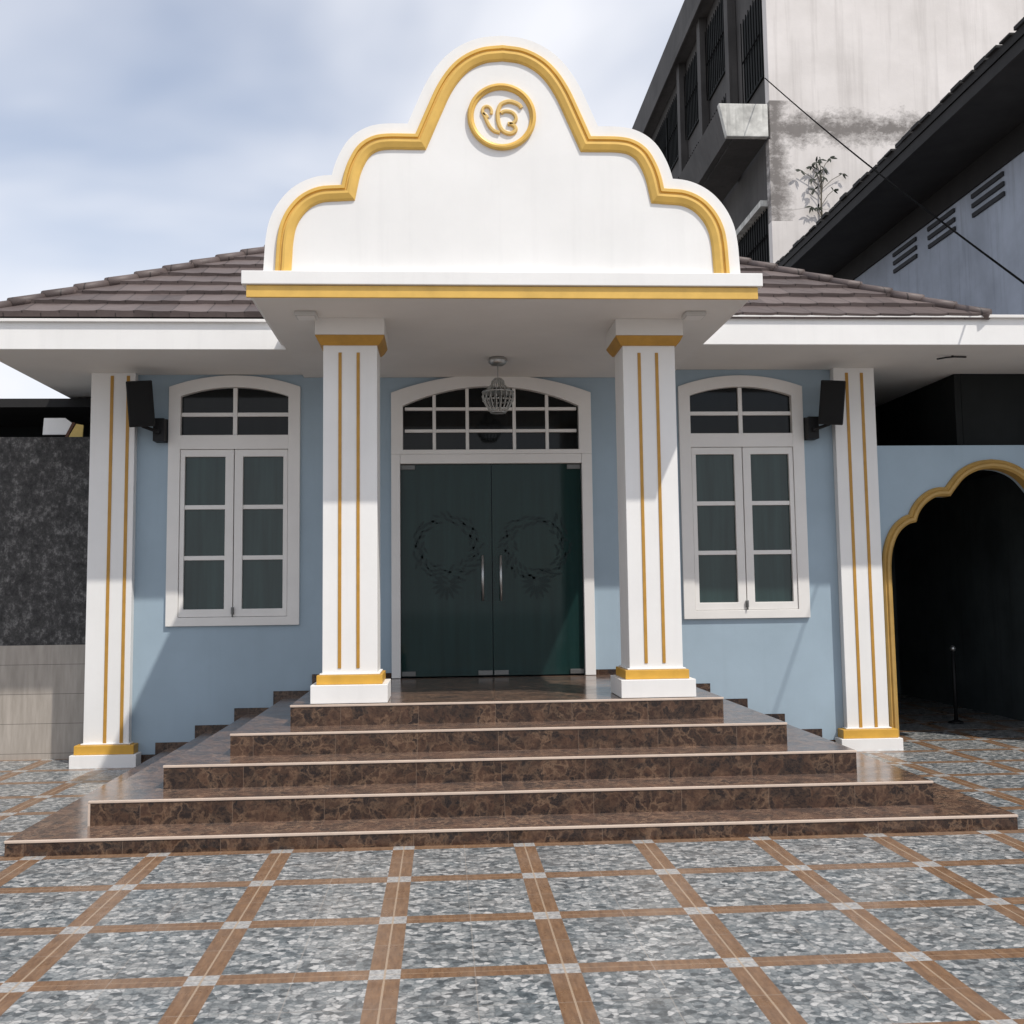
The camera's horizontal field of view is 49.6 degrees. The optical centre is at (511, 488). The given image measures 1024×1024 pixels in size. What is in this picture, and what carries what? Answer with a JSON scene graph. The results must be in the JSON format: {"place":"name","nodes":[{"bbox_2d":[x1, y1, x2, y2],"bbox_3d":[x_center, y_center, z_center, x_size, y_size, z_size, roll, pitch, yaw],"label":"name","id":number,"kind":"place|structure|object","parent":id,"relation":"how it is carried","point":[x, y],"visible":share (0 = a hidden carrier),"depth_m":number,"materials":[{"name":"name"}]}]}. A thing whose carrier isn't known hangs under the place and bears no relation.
{"place":"outdoors","nodes":[
{"label":"outdoors","id":0,"kind":"place"},
{"bbox_2d":[0,0,683,398],"label":"sky","id":1,"kind":"structure","parent":0,"point":[136,135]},
{"bbox_2d":[0,694,1023,1023],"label":"courtyard floor","id":2,"kind":"structure","parent":0,"point":[890,928],"depth_m":5.30,"materials":[{"name":"tile"}]},
{"bbox_2d":[0,437,89,759],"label":"boundary wall","id":3,"kind":"structure","parent":2,"relation":"on","point":[44,494],"depth_m":11.51,"materials":[{"name":"stone"}]},
{"bbox_2d":[42,418,83,436],"bbox_3d":[-4.764,-0.641,11.773,0.415,0.216,0.065,0,-5,-4],"label":"leaning board","id":4,"kind":"object","parent":3,"relation":"on","point":[60,426],"visible":1,"depth_m":11.77,"materials":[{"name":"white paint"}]},
{"bbox_2d":[0,398,90,436],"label":"neighbour shed","id":5,"kind":"structure","parent":2,"relation":"on","point":[22,417],"depth_m":12.83,"materials":[{"name":"paint"}]},
{"bbox_2d":[4,669,1017,856],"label":"marble steps","id":6,"kind":"structure","parent":2,"relation":"on","point":[480,760],"depth_m":7.75,"materials":[{"name":"brown stone"}]},
{"bbox_2d":[0,36,1023,768],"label":"temple building","id":7,"kind":"structure","parent":2,"relation":"on","point":[356,492],"depth_m":11.03,"materials":[{"name":"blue paint"}]},
{"bbox_2d":[126,380,167,442],"bbox_3d":[-3.630,-0.774,10.999,0.318,0.594,0.474,0,-5,-4],"label":"speaker","id":8,"kind":"object","parent":7,"relation":"attached to","point":[140,405],"depth_m":10.84,"materials":[{"name":"black plastic"}]},
{"bbox_2d":[165,375,300,626],"bbox_3d":[-2.810,0.116,11.238,1.318,2.533,0.175,0,-5,-4],"label":"window","id":9,"kind":"structure","parent":7,"relation":"in","point":[233,542],"depth_m":11.20,"materials":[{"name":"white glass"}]},
{"bbox_2d":[294,311,317,319],"bbox_3d":[-1.624,-1.362,8.762,0.170,0.040,0.170,0,-5,-4],"label":"ceiling light","id":10,"kind":"object","parent":7,"relation":"attached to","point":[306,315],"visible":1,"depth_m":8.69,"materials":[{"name":"plastic"}]},
{"bbox_2d":[391,377,595,677],"bbox_3d":[-0.201,0.368,11.387,2.060,3.087,0.199,0,-5,-4],"label":"door","id":11,"kind":"structure","parent":7,"relation":"in","point":[446,445],"depth_m":11.35,"materials":[{"name":"green glass"}]},
{"bbox_2d":[482,356,513,413],"bbox_3d":[-0.133,-0.971,10.490,0.312,0.534,0.312,0,-5,-4],"label":"chandelier","id":12,"kind":"object","parent":7,"relation":"hanging from","point":[497,361],"visible":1,"depth_m":10.44,"materials":[{"name":"metal"}]},
{"bbox_2d":[681,311,705,319],"bbox_3d":[1.462,-1.386,8.918,0.170,0.040,0.170,0,-5,-4],"label":"ceiling light","id":13,"kind":"object","parent":7,"relation":"attached to","point":[693,315],"visible":1,"depth_m":8.85,"materials":[{"name":"plastic"}]},
{"bbox_2d":[678,375,810,618],"bbox_3d":[2.402,0.081,11.569,1.318,2.533,0.175,0,-5,-4],"label":"window","id":14,"kind":"structure","parent":7,"relation":"in","point":[744,534],"depth_m":11.53,"materials":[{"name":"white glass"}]},
{"bbox_2d":[803,380,845,439],"bbox_3d":[3.234,-0.820,11.434,0.318,0.594,0.474,0,-5,-4],"label":"speaker","id":15,"kind":"object","parent":7,"relation":"attached to","point":[831,402],"depth_m":11.27,"materials":[{"name":"black plastic"}]},
{"bbox_2d":[937,355,965,359],"bbox_3d":[4.387,-1.303,11.067,0.301,0.044,0.024,0,-5,-4],"label":"ceiling hook","id":16,"kind":"object","parent":7,"relation":"attached to","point":[952,356],"visible":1,"depth_m":11.06,"materials":[{"name":"black metal"}]},
{"bbox_2d":[875,374,1023,720],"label":"covered passage","id":17,"kind":"object","parent":2,"relation":"on","point":[957,566],"visible":0.3,"depth_m":14.40,"materials":[{"name":"paint"}]},
{"bbox_2d":[877,445,1023,736],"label":"archway wall","id":18,"kind":"structure","parent":2,"relation":"on","point":[913,481],"depth_m":11.70,"materials":[{"name":"blue paint"}]},
{"bbox_2d":[948,645,963,723],"bbox_3d":[5.355,2.370,13.419,0.180,0.928,0.180,0,-5,-4],"label":"gate post","id":19,"kind":"object","parent":2,"relation":"on","point":[952,648],"visible":1,"depth_m":13.40,"materials":[{"name":"black metal"}]},
{"bbox_2d":[632,0,1023,262],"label":"apartment block","id":20,"kind":"structure","parent":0,"point":[731,128],"depth_m":21.74,"materials":[{"name":"concrete"}]},
{"bbox_2d":[654,119,668,164],"bbox_3d":[4.290,-9.496,31.880,0.084,1.700,1.622,0,-5,-4],"label":"window","id":21,"kind":"structure","parent":20,"relation":"in","point":[661,140],"depth_m":31.47,"materials":[{"name":"paint"}]},
{"bbox_2d":[666,93,678,171],"bbox_3d":[4.408,-9.673,29.992,0.084,1.700,1.822,0,-5,-4],"label":"window","id":22,"kind":"structure","parent":20,"relation":"in","point":[671,116],"depth_m":30.19,"materials":[{"name":"paint"}]},
{"bbox_2d":[684,52,698,139],"bbox_3d":[4.552,-9.888,27.707,0.084,1.700,1.822,0,-5,-4],"label":"window","id":23,"kind":"structure","parent":20,"relation":"in","point":[691,78],"depth_m":27.89,"materials":[{"name":"paint"}]},
{"bbox_2d":[705,0,724,100],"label":"window","id":24,"kind":"structure","parent":20,"relation":"in","point":[715,62],"depth_m":25.48,"materials":[{"name":"paint"}]},
{"bbox_2d":[707,93,725,125],"bbox_3d":[4.728,-8.022,25.127,0.084,1.300,2.022,0,-5,-4],"label":"window","id":25,"kind":"structure","parent":20,"relation":"in","point":[723,101],"depth_m":24.69,"materials":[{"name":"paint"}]},
{"bbox_2d":[740,0,763,103],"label":"window","id":26,"kind":"structure","parent":20,"relation":"in","point":[752,26],"depth_m":22.47,"materials":[{"name":"paint"}]},
{"bbox_2d":[738,208,769,262],"bbox_3d":[4.844,-4.720,23.656,0.084,1.050,4.342,0,-5,-4],"label":"window","id":27,"kind":"structure","parent":20,"relation":"in","point":[754,245],"depth_m":22.19,"materials":[{"name":"paint"}]},
{"bbox_2d":[796,156,846,216],"bbox_3d":[5.951,-5.417,21.221,1.055,1.958,0.190,0,-5,-4],"label":"plant","id":28,"kind":"object","parent":20,"relation":"attached to","point":[820,173],"depth_m":21.28,"materials":[{"name":"green plant"}]},
{"bbox_2d":[765,78,1023,283],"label":"overhead cable","id":29,"kind":"object","parent":20,"relation":"attached to","point":[960,235],"visible":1,"depth_m":12.68,"materials":[{"name":"black rubber"}]},
{"bbox_2d":[776,17,1023,314],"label":"neighbour house","id":30,"kind":"structure","parent":0,"point":[954,159],"depth_m":14.85,"materials":[{"name":"blue paint"}]}
]}

